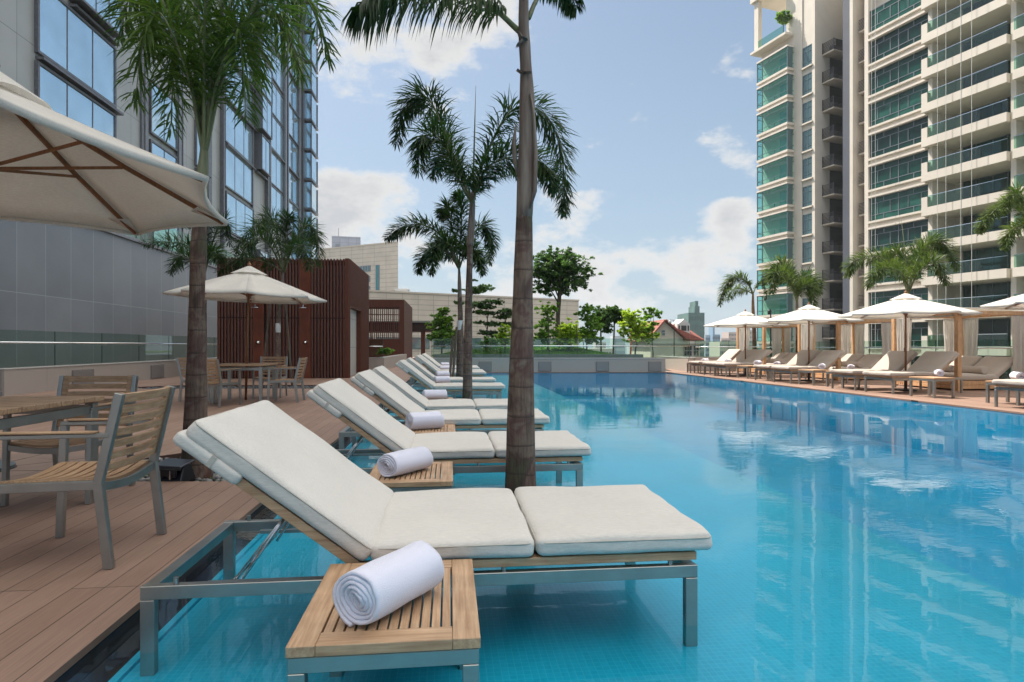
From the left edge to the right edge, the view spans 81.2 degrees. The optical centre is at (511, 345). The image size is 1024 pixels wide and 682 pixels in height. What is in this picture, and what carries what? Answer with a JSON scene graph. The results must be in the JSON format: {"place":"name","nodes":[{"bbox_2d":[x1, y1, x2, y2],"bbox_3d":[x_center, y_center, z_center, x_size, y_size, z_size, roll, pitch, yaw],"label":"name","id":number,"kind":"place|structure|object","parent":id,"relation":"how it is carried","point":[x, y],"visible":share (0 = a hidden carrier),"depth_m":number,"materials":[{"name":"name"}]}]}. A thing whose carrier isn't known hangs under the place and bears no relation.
{"place":"outdoors","nodes":[
{"label":"outdoors","id":0,"kind":"place"},
{"bbox_2d":[0,0,317,263],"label":"glass tower","id":1,"kind":"structure","parent":0,"point":[53,53],"depth_m":33.17,"materials":[{"name":"glass"}]},
{"bbox_2d":[34,60,116,137],"bbox_3d":[-17.547,-9.025,24.248,0.138,2.690,5.147,0,0,-6],"label":"window","id":2,"kind":"structure","parent":1,"relation":"in","point":[64,98],"depth_m":23.62,"materials":[{"name":"glass"}]},
{"bbox_2d":[34,0,116,107],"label":"window","id":3,"kind":"structure","parent":1,"relation":"in","point":[62,36],"depth_m":23.94,"materials":[{"name":"glass"}]},
{"bbox_2d":[69,0,122,37],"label":"window","id":4,"kind":"structure","parent":1,"relation":"in","point":[86,5],"depth_m":24.95,"materials":[{"name":"glass"}]},
{"bbox_2d":[149,79,177,151],"bbox_3d":[-18.293,-12.025,31.380,0.138,2.690,2.964,0,0,-6],"label":"window","id":5,"kind":"structure","parent":1,"relation":"in","point":[172,144],"depth_m":31.09,"materials":[{"name":"glass"}]},
{"bbox_2d":[225,142,252,204],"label":"window","id":6,"kind":"structure","parent":1,"relation":"in","point":[238,175],"depth_m":42.43,"materials":[{"name":"glass"}]},
{"bbox_2d":[225,101,252,164],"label":"window","id":7,"kind":"structure","parent":1,"relation":"in","point":[240,140],"depth_m":42.43,"materials":[{"name":"glass"}]},
{"bbox_2d":[225,190,253,240],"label":"window","id":8,"kind":"structure","parent":1,"relation":"in","point":[238,209],"depth_m":42.00,"materials":[{"name":"glass"}]},
{"bbox_2d":[254,133,270,176],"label":"window","id":9,"kind":"structure","parent":1,"relation":"in","point":[262,146],"depth_m":46.31,"materials":[{"name":"glass"}]},
{"bbox_2d":[254,92,272,139],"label":"window","id":10,"kind":"structure","parent":1,"relation":"in","point":[266,128],"depth_m":46.63,"materials":[{"name":"glass"}]},
{"bbox_2d":[271,151,283,193],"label":"window","id":11,"kind":"structure","parent":1,"relation":"in","point":[277,167],"depth_m":52.04,"materials":[{"name":"glass"}]},
{"bbox_2d":[319,241,397,290],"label":"stone block","id":12,"kind":"structure","parent":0,"point":[377,263],"depth_m":130.56,"materials":[{"name":"beige stone"}]},
{"bbox_2d":[369,290,578,356],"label":"stone hall","id":13,"kind":"structure","parent":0,"point":[423,305],"depth_m":97.31,"materials":[{"name":"beige stone"}]},
{"bbox_2d":[0,357,1023,681],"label":"deck","id":14,"kind":"structure","parent":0,"point":[66,601],"depth_m":3.52,"materials":[{"name":"brown wood"}]},
{"bbox_2d":[10,454,83,475],"bbox_3d":[-4.750,1.099,5.250,1.810,0.004,1.810,0,0,0],"label":"deck ring joint","id":15,"kind":"object","parent":14,"relation":"on","point":[28,464],"visible":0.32,"depth_m":5.30,"materials":[{"name":"grey"}]},
{"bbox_2d":[0,453,84,480],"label":"deck boards","id":16,"kind":"object","parent":15,"relation":"on","point":[39,459],"visible":0.5,"depth_m":5.67,"materials":[{"name":"brown wood"}]},
{"bbox_2d":[0,396,103,502],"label":"dining table","id":17,"kind":"object","parent":14,"relation":"on","point":[38,409],"visible":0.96,"depth_m":3.88,"materials":[{"name":"wood"}]},
{"bbox_2d":[0,375,138,506],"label":"dining chair","id":18,"kind":"object","parent":14,"relation":"on","point":[48,446],"visible":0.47,"depth_m":4.37,"materials":[{"name":"wood"}]},
{"bbox_2d":[0,385,175,569],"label":"dining chair","id":19,"kind":"object","parent":14,"relation":"on","point":[99,477],"visible":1,"depth_m":3.12,"materials":[{"name":"wood"}]},
{"bbox_2d":[0,358,216,395],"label":"granite wall","id":20,"kind":"structure","parent":14,"relation":"on","point":[19,380],"depth_m":15.48,"materials":[{"name":"grey stone"}]},
{"bbox_2d":[0,66,228,235],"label":"parasol","id":21,"kind":"object","parent":14,"relation":"on","point":[57,168],"visible":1,"depth_m":4.45,"materials":[{"name":"fabric"}]},
{"bbox_2d":[0,220,239,367],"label":"metal clad wall","id":22,"kind":"structure","parent":14,"relation":"on","point":[69,284],"depth_m":21.57,"materials":[{"name":"grey metal"}]},
{"bbox_2d":[207,359,241,407],"bbox_3d":[-5.429,0.667,10.963,0.590,0.871,0.656,0,0,14],"label":"dining chair","id":23,"kind":"object","parent":14,"relation":"on","point":[214,382],"visible":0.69,"depth_m":10.72,"materials":[{"name":"wood"}]},
{"bbox_2d":[208,363,277,402],"bbox_3d":[-5.350,0.728,11.950,1.000,0.745,0.996,0,0,-6],"label":"dining table","id":24,"kind":"object","parent":14,"relation":"on","point":[260,367],"visible":0.81,"depth_m":11.53,"materials":[{"name":"metal"}]},
{"bbox_2d":[162,262,326,399],"bbox_3d":[-5.311,-0.307,12.000,2.819,2.775,2.819,2,0,0],"label":"parasol","id":25,"kind":"object","parent":14,"relation":"on","point":[248,284],"visible":0.97,"depth_m":11.62,"materials":[{"name":"fabric"}]},
{"bbox_2d":[252,356,287,397],"bbox_3d":[-5.205,0.667,12.888,0.590,0.871,0.656,0,0,-8],"label":"dining chair","id":26,"kind":"object","parent":14,"relation":"on","point":[285,362],"visible":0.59,"depth_m":13.11,"materials":[{"name":"wood"}]},
{"bbox_2d":[267,357,307,402],"bbox_3d":[-4.442,0.667,11.854,0.656,0.871,0.590,0,0,-6],"label":"dining chair","id":27,"kind":"object","parent":14,"relation":"on","point":[295,380],"visible":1,"depth_m":11.62,"materials":[{"name":"metal"}]},
{"bbox_2d":[217,257,368,378],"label":"shower pavilion","id":28,"kind":"structure","parent":14,"relation":"on","point":[329,338],"depth_m":20.36,"materials":[{"name":"brown wood"}]},
{"bbox_2d":[369,299,411,357],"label":"slatted pavilion","id":29,"kind":"structure","parent":14,"relation":"on","point":[402,344],"depth_m":38.63,"materials":[{"name":"brown wood"}]},
{"bbox_2d":[433,354,642,356],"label":"planter wall","id":30,"kind":"structure","parent":14,"relation":"on","point":[552,355],"depth_m":27.30,"materials":[{"name":"grey concrete"}]},
{"bbox_2d":[433,358,665,371],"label":"granite wall","id":31,"kind":"structure","parent":14,"relation":"on","point":[585,364],"depth_m":25.06,"materials":[{"name":"grey stone"}]},
{"bbox_2d":[431,338,689,358],"bbox_3d":[2.050,0.110,25.215,10.912,0.860,0.111,0,0,0],"label":"glass balustrade","id":32,"kind":"object","parent":31,"relation":"on","point":[652,345],"visible":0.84,"depth_m":25.23,"materials":[{"name":"clear glass"}]},
{"bbox_2d":[715,270,768,348],"bbox_3d":[10.033,-1.199,26.649,2.961,4.600,1.626,0,0,-40],"label":"palm tree","id":33,"kind":"object","parent":14,"relation":"on","point":[732,279],"visible":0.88,"depth_m":26.57,"materials":[{"name":"green plant"}]},
{"bbox_2d":[713,349,772,376],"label":"sun lounger","id":34,"kind":"object","parent":14,"relation":"on","point":[760,354],"visible":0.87,"depth_m":21.52,"materials":[{"name":"beige fabric"}]},
{"bbox_2d":[704,309,788,375],"bbox_3d":[8.750,-0.142,22.400,2.772,2.485,2.772,0,0,-3],"label":"parasol","id":35,"kind":"object","parent":14,"relation":"on","point":[745,318],"visible":0.94,"depth_m":22.00,"materials":[{"name":"white fabric"}]},
{"bbox_2d":[736,324,814,373],"bbox_3d":[10.756,0.083,24.490,2.214,2.035,2.214,0,0,-7],"label":"cabana","id":36,"kind":"object","parent":14,"relation":"on","point":[785,355],"visible":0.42,"depth_m":25.22,"materials":[{"name":"beige fabric"}]},
{"bbox_2d":[753,350,823,380],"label":"sun lounger","id":37,"kind":"object","parent":14,"relation":"on","point":[800,358],"visible":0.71,"depth_m":19.02,"materials":[{"name":"beige fabric"}]},
{"bbox_2d":[758,254,826,352],"bbox_3d":[11.686,-1.497,25.167,2.720,5.196,3.705,0,0,33],"label":"palm tree","id":38,"kind":"object","parent":14,"relation":"on","point":[775,276],"visible":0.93,"depth_m":24.64,"materials":[{"name":"green plant"}]},
{"bbox_2d":[771,350,847,383],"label":"sun lounger","id":39,"kind":"object","parent":14,"relation":"on","point":[828,358],"visible":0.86,"depth_m":17.78,"materials":[{"name":"beige fabric"}]},
{"bbox_2d":[758,302,863,380],"bbox_3d":[9.320,-0.142,18.750,2.772,2.485,2.772,0,0,-36],"label":"parasol","id":40,"kind":"object","parent":14,"relation":"on","point":[808,314],"visible":0.98,"depth_m":18.34,"materials":[{"name":"white fabric"}]},
{"bbox_2d":[798,319,890,380],"bbox_3d":[11.276,0.083,20.140,2.214,2.035,2.214,0,0,-7],"label":"cabana","id":41,"kind":"object","parent":14,"relation":"on","point":[849,336],"visible":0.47,"depth_m":20.51,"materials":[{"name":"beige fabric"}]},
{"bbox_2d":[829,351,921,390],"bbox_3d":[9.293,0.612,15.298,1.989,0.976,0.859,0,0,-11],"label":"sun lounger","id":42,"kind":"object","parent":14,"relation":"on","point":[891,361],"visible":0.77,"depth_m":15.20,"materials":[{"name":"beige fabric"}]},
{"bbox_2d":[840,220,962,293],"bbox_3d":[13.106,-1.547,19.754,4.662,5.295,3.288,0,0,0],"label":"palm tree","id":43,"kind":"object","parent":14,"relation":"on","point":[883,258],"visible":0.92,"depth_m":19.70,"materials":[{"name":"green plant"}]},
{"bbox_2d":[837,290,982,390],"bbox_3d":[9.720,-0.142,14.750,2.772,2.485,2.772,0,0,-33],"label":"parasol","id":44,"kind":"object","parent":14,"relation":"on","point":[905,305],"visible":0.95,"depth_m":14.42,"materials":[{"name":"fabric"}]},
{"bbox_2d":[862,351,962,393],"bbox_3d":[9.474,0.612,14.152,1.989,0.976,0.859,0,0,-12],"label":"sun lounger","id":45,"kind":"object","parent":14,"relation":"on","point":[926,363],"visible":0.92,"depth_m":13.99,"materials":[{"name":"beige fabric"}]},
{"bbox_2d":[909,376,954,397],"bbox_3d":[9.057,0.885,12.890,0.532,0.430,0.627,0,0,-12],"label":"side table","id":46,"kind":"object","parent":14,"relation":"on","point":[929,379],"visible":1,"depth_m":12.69,"materials":[{"name":"wood"}]},
{"bbox_2d":[891,307,1023,390],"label":"cabana","id":47,"kind":"object","parent":14,"relation":"on","point":[970,367],"visible":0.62,"depth_m":15.09,"materials":[{"name":"beige fabric"}]},
{"bbox_2d":[972,181,1023,252],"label":"palm tree","id":48,"kind":"object","parent":14,"relation":"on","point":[1015,200],"visible":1,"depth_m":14.08,"materials":[{"name":"green plant"}]},
{"bbox_2d":[980,294,1023,309],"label":"parasol","id":49,"kind":"object","parent":14,"relation":"on","point":[1014,303],"visible":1,"depth_m":11.32,"materials":[{"name":"white fabric"}]},
{"bbox_2d":[992,379,1023,406],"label":"sun lounger","id":50,"kind":"object","parent":14,"relation":"on","point":[1014,384],"visible":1,"depth_m":10.64,"materials":[{"name":"beige fabric"}]},
{"bbox_2d":[432,344,613,355],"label":"lawn","id":51,"kind":"structure","parent":0,"point":[537,350],"depth_m":32.70,"materials":[{"name":"green plant"}]},
{"bbox_2d":[425,307,457,353],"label":"tree","id":52,"kind":"object","parent":51,"relation":"on","point":[442,333],"visible":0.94,"depth_m":33.60,"materials":[{"name":"green plant"}]},
{"bbox_2d":[462,298,504,351],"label":"tree","id":53,"kind":"object","parent":51,"relation":"on","point":[481,305],"visible":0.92,"depth_m":32.83,"materials":[{"name":"green plant"}]},
{"bbox_2d":[533,300,559,349],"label":"tree","id":54,"kind":"object","parent":51,"relation":"on","point":[541,335],"visible":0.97,"depth_m":32.35,"materials":[{"name":"green plant"}]},
{"bbox_2d":[533,245,602,344],"bbox_3d":[2.936,-2.607,34.028,4.409,6.431,3.784,0,0,22],"label":"tree","id":55,"kind":"object","parent":51,"relation":"on","point":[564,267],"visible":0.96,"depth_m":33.65,"materials":[{"name":"green plant"}]},
{"bbox_2d":[553,317,584,350],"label":"tree","id":56,"kind":"object","parent":51,"relation":"on","point":[567,334],"visible":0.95,"depth_m":31.62,"materials":[{"name":"green plant"}]},
{"bbox_2d":[573,303,604,349],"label":"tree","id":57,"kind":"object","parent":51,"relation":"on","point":[594,324],"visible":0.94,"depth_m":32.70,"materials":[{"name":"green plant"}]},
{"bbox_2d":[54,373,1023,681],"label":"pool wall","id":58,"kind":"structure","parent":0,"point":[990,438],"depth_m":13.10,"materials":[{"name":"blue tile"}]},
{"bbox_2d":[316,0,785,353],"label":"sky","id":59,"kind":"structure","parent":0,"point":[659,96],"materials":[{"name":"blue"}]},
{"bbox_2d":[677,301,704,356],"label":"building","id":60,"kind":"structure","parent":0,"point":[694,317],"depth_m":210.00,"materials":[{"name":"teal"}]},
{"bbox_2d":[564,396,1023,598],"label":"pool floor","id":61,"kind":"structure","parent":0,"point":[965,517],"depth_m":9.46,"materials":[{"name":"tile"}]},
{"bbox_2d":[120,375,1023,681],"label":"pool shelf","id":62,"kind":"object","parent":61,"relation":"on","point":[790,589],"visible":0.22,"depth_m":2.75,"materials":[{"name":"tile"}]},
{"bbox_2d":[82,382,409,681],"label":"pool edge strip","id":63,"kind":"object","parent":62,"relation":"on","point":[114,663],"depth_m":2.66,"materials":[{"name":"blue tile"}]},
{"bbox_2d":[108,408,387,681],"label":"pool ledge","id":64,"kind":"object","parent":62,"relation":"on","point":[127,667],"depth_m":2.64,"materials":[{"name":"tile"}]},
{"bbox_2d":[285,559,480,681],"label":"side table","id":65,"kind":"object","parent":62,"relation":"on","point":[324,637],"visible":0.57,"depth_m":1.69,"materials":[{"name":"wood"}]},
{"bbox_2d":[332,540,443,626],"bbox_3d":[-0.374,0.737,1.877,0.171,0.165,0.353,0,0,30],"label":"towel","id":66,"kind":"object","parent":65,"relation":"on","point":[374,590],"visible":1,"depth_m":1.77,"materials":[{"name":"white fabric"}]},
{"bbox_2d":[369,461,452,491],"bbox_3d":[-0.654,1.035,3.907,0.532,0.430,0.627,0,0,-6],"label":"side table","id":67,"kind":"object","parent":62,"relation":"on","point":[417,480],"visible":0.46,"depth_m":3.69,"materials":[{"name":"wood"}]},
{"bbox_2d":[377,446,432,476],"bbox_3d":[-0.681,0.744,3.860,0.166,0.151,0.383,0,0,32],"label":"towel","id":68,"kind":"object","parent":67,"relation":"on","point":[400,462],"visible":1,"depth_m":3.76,"materials":[{"name":"white fabric"}]},
{"bbox_2d":[140,400,711,676],"bbox_3d":[-0.319,0.762,2.742,2.210,0.976,0.886,0,0,-6],"label":"sun lounger","id":69,"kind":"object","parent":62,"relation":"on","point":[295,475],"visible":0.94,"depth_m":2.41,"materials":[{"name":"fabric"}]},
{"bbox_2d":[404,424,454,474],"bbox_3d":[-0.831,1.035,5.939,0.532,0.430,0.627,0,0,-6],"label":"side table","id":70,"kind":"object","parent":62,"relation":"on","point":[448,428],"visible":0.25,"depth_m":5.86,"materials":[{"name":"wood"}]},
{"bbox_2d":[405,411,443,429],"bbox_3d":[-0.861,0.734,5.902,0.355,0.170,0.189,0,0,-28],"label":"towel","id":71,"kind":"object","parent":70,"relation":"on","point":[424,420],"visible":1,"depth_m":5.84,"materials":[{"name":"white fabric"}]},
{"bbox_2d":[359,366,507,442],"bbox_3d":[-0.881,0.762,8.087,2.210,0.976,0.886,0,0,-6],"label":"sun lounger","id":72,"kind":"object","parent":62,"relation":"on","point":[406,389],"visible":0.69,"depth_m":7.73,"materials":[{"name":"fabric"}]},
{"bbox_2d":[381,186,500,376],"bbox_3d":[-2.057,-1.602,16.677,3.582,5.706,2.441,0,0,18],"label":"palm tree","id":73,"kind":"object","parent":62,"relation":"on","point":[436,250],"visible":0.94,"depth_m":16.51,"materials":[{"name":"green plant"}]},
{"bbox_2d":[339,369,549,448],"bbox_3d":[-0.730,0.762,6.692,2.210,0.976,0.886,0,0,-6],"label":"sun lounger","id":74,"kind":"object","parent":62,"relation":"on","point":[392,398],"visible":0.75,"depth_m":6.32,"materials":[{"name":"fabric"}]},
{"bbox_2d":[306,378,590,486],"bbox_3d":[-0.539,0.762,4.819,2.210,0.976,0.886,0,0,-6],"label":"sun lounger","id":75,"kind":"object","parent":62,"relation":"on","point":[372,422],"visible":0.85,"depth_m":4.49,"materials":[{"name":"fabric"}]},
{"bbox_2d":[395,359,504,398],"bbox_3d":[-1.266,0.762,11.846,2.210,0.976,0.886,0,0,-5],"label":"sun lounger","id":76,"kind":"object","parent":62,"relation":"on","point":[478,388],"visible":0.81,"depth_m":11.48,"materials":[{"name":"fabric"}]},
{"bbox_2d":[406,357,495,398],"bbox_3d":[-1.510,0.762,14.102,2.210,0.976,0.886,0,0,-6],"label":"sun lounger","id":77,"kind":"object","parent":62,"relation":"on","point":[420,368],"visible":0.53,"depth_m":13.74,"materials":[{"name":"fabric"}]},
{"bbox_2d":[386,70,579,399],"bbox_3d":[-0.526,-1.869,10.608,3.627,6.241,2.688,0,0,0],"label":"palm tree","id":78,"kind":"object","parent":62,"relation":"on","point":[424,146],"visible":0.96,"depth_m":10.39,"materials":[{"name":"green plant"}]},
{"bbox_2d":[750,0,1023,378],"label":"apartment tower","id":79,"kind":"structure","parent":0,"point":[814,113],"depth_m":60.89,"materials":[{"name":"beige paint"}]},
{"bbox_2d":[870,0,920,31],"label":"window","id":80,"kind":"structure","parent":79,"relation":"in","point":[890,10],"depth_m":60.94,"materials":[{"name":"teal glass"}]},
{"bbox_2d":[870,13,927,63],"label":"window","id":81,"kind":"structure","parent":79,"relation":"in","point":[909,33],"depth_m":60.12,"materials":[{"name":"teal glass"}]},
{"bbox_2d":[870,47,927,94],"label":"window","id":82,"kind":"structure","parent":79,"relation":"in","point":[908,67],"depth_m":60.12,"materials":[{"name":"teal glass"}]},
{"bbox_2d":[870,81,927,126],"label":"window","id":83,"kind":"structure","parent":79,"relation":"in","point":[909,100],"depth_m":60.12,"materials":[{"name":"teal glass"}]},
{"bbox_2d":[870,116,927,157],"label":"window","id":84,"kind":"structure","parent":79,"relation":"in","point":[907,134],"depth_m":60.12,"materials":[{"name":"teal glass"}]},
{"bbox_2d":[870,150,927,189],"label":"window","id":85,"kind":"structure","parent":79,"relation":"in","point":[908,167],"depth_m":60.12,"materials":[{"name":"teal glass"}]},
{"bbox_2d":[870,184,927,220],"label":"window","id":86,"kind":"structure","parent":79,"relation":"in","point":[909,200],"depth_m":60.12,"materials":[{"name":"teal glass"}]},
{"bbox_2d":[870,219,927,251],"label":"window","id":87,"kind":"structure","parent":79,"relation":"in","point":[885,235],"depth_m":60.12,"materials":[{"name":"teal glass"}]},
{"bbox_2d":[870,287,927,305],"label":"window","id":88,"kind":"structure","parent":79,"relation":"in","point":[884,296],"depth_m":60.67,"materials":[{"name":"teal"}]},
{"bbox_2d":[870,322,927,346],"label":"window","id":89,"kind":"structure","parent":79,"relation":"in","point":[919,329],"depth_m":58.70,"materials":[{"name":"teal"}]},
{"bbox_2d":[963,23,1010,51],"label":"balcony door","id":90,"kind":"structure","parent":79,"relation":"in","point":[1006,29],"depth_m":55.05,"materials":[{"name":"teal"}]},
{"bbox_2d":[963,60,1010,88],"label":"balcony door","id":91,"kind":"structure","parent":79,"relation":"in","point":[1005,67],"depth_m":55.05,"materials":[{"name":"teal"}]},
{"bbox_2d":[963,97,1010,125],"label":"balcony door","id":92,"kind":"structure","parent":79,"relation":"in","point":[1004,106],"depth_m":55.05,"materials":[{"name":"teal"}]},
{"bbox_2d":[963,134,1010,162],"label":"balcony door","id":93,"kind":"structure","parent":79,"relation":"in","point":[1003,145],"depth_m":55.05,"materials":[{"name":"teal glass"}]},
{"bbox_2d":[963,171,1010,198],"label":"balcony door","id":94,"kind":"structure","parent":79,"relation":"in","point":[998,185],"depth_m":55.13,"materials":[{"name":"teal"}]},
{"bbox_2d":[963,210,1010,235],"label":"balcony door","id":95,"kind":"structure","parent":79,"relation":"in","point":[966,219],"depth_m":55.60,"materials":[{"name":"teal"}]},
{"bbox_2d":[963,245,1010,272],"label":"balcony door","id":96,"kind":"structure","parent":79,"relation":"in","point":[1003,262],"depth_m":55.21,"materials":[{"name":"teal"}]},
{"bbox_2d":[963,282,1010,307],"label":"balcony door","id":97,"kind":"structure","parent":79,"relation":"in","point":[1002,288],"depth_m":55.34,"materials":[{"name":"teal"}]},
{"bbox_2d":[978,319,1010,345],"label":"balcony door","id":98,"kind":"structure","parent":79,"relation":"in","point":[996,332],"depth_m":54.58,"materials":[{"name":"teal"}]},
{"bbox_3d":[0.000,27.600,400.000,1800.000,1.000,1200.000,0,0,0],"label":"town ground","id":99,"kind":"structure","parent":0,"visible":0},
{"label":"podium","id":100,"kind":"structure","parent":99,"relation":"on","visible":0},
{"bbox_2d":[616,308,658,353],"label":"tree","id":101,"kind":"object","parent":100,"relation":"on","point":[639,329],"visible":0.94,"depth_m":33.67,"materials":[{"name":"green plant"}]},
{"bbox_2d":[627,319,705,370],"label":"gabled house","id":102,"kind":"structure","parent":100,"relation":"on","point":[684,333],"depth_m":62.42,"materials":[{"name":"white paint"}]},
{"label":"gravel bed","id":103,"kind":"structure","parent":0,"visible":0},
{"bbox_2d":[138,207,239,350],"bbox_3d":[-8.720,-1.355,15.999,2.770,5.150,1.881,0,0,0],"label":"palm tree","id":104,"kind":"object","parent":103,"relation":"on","point":[213,256],"visible":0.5,"depth_m":15.91,"materials":[{"name":"green plant"}]},
{"bbox_2d":[212,203,328,387],"bbox_3d":[-6.543,-1.441,16.403,3.271,5.324,2.967,0,0,0],"label":"palm tree","id":105,"kind":"object","parent":103,"relation":"on","point":[312,235],"visible":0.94,"depth_m":16.16,"materials":[{"name":"green plant"}]},
{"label":"pit soil","id":106,"kind":"structure","parent":0,"visible":0},
{"bbox_2d":[137,457,225,480],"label":"pebbles","id":107,"kind":"object","parent":106,"relation":"on","point":[216,477],"visible":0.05,"depth_m":5.09,"materials":[{"name":"grey gravel"}]},
{"bbox_2d":[159,458,195,480],"bbox_3d":[-2.797,1.041,4.963,0.270,0.188,0.212,0,0,14],"label":"floodlight","id":108,"kind":"object","parent":107,"relation":"on","point":[173,469],"visible":0.69,"depth_m":4.90,"materials":[{"name":"black paint"}]},
{"bbox_2d":[92,0,345,478],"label":"palm tree","id":109,"kind":"object","parent":106,"relation":"on","point":[196,58],"visible":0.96,"depth_m":5.14,"materials":[{"name":"green plant"}]},
{"bbox_3d":[0.060,1.150,3.980,0.750,0.200,0.750,0,0,-6],"label":"planter ring","id":110,"kind":"object","parent":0,"visible":0},
{"bbox_2d":[340,0,585,493],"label":"palm tree","id":111,"kind":"object","parent":110,"relation":"in","point":[520,470],"visible":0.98,"depth_m":3.92,"materials":[{"name":"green plant"}]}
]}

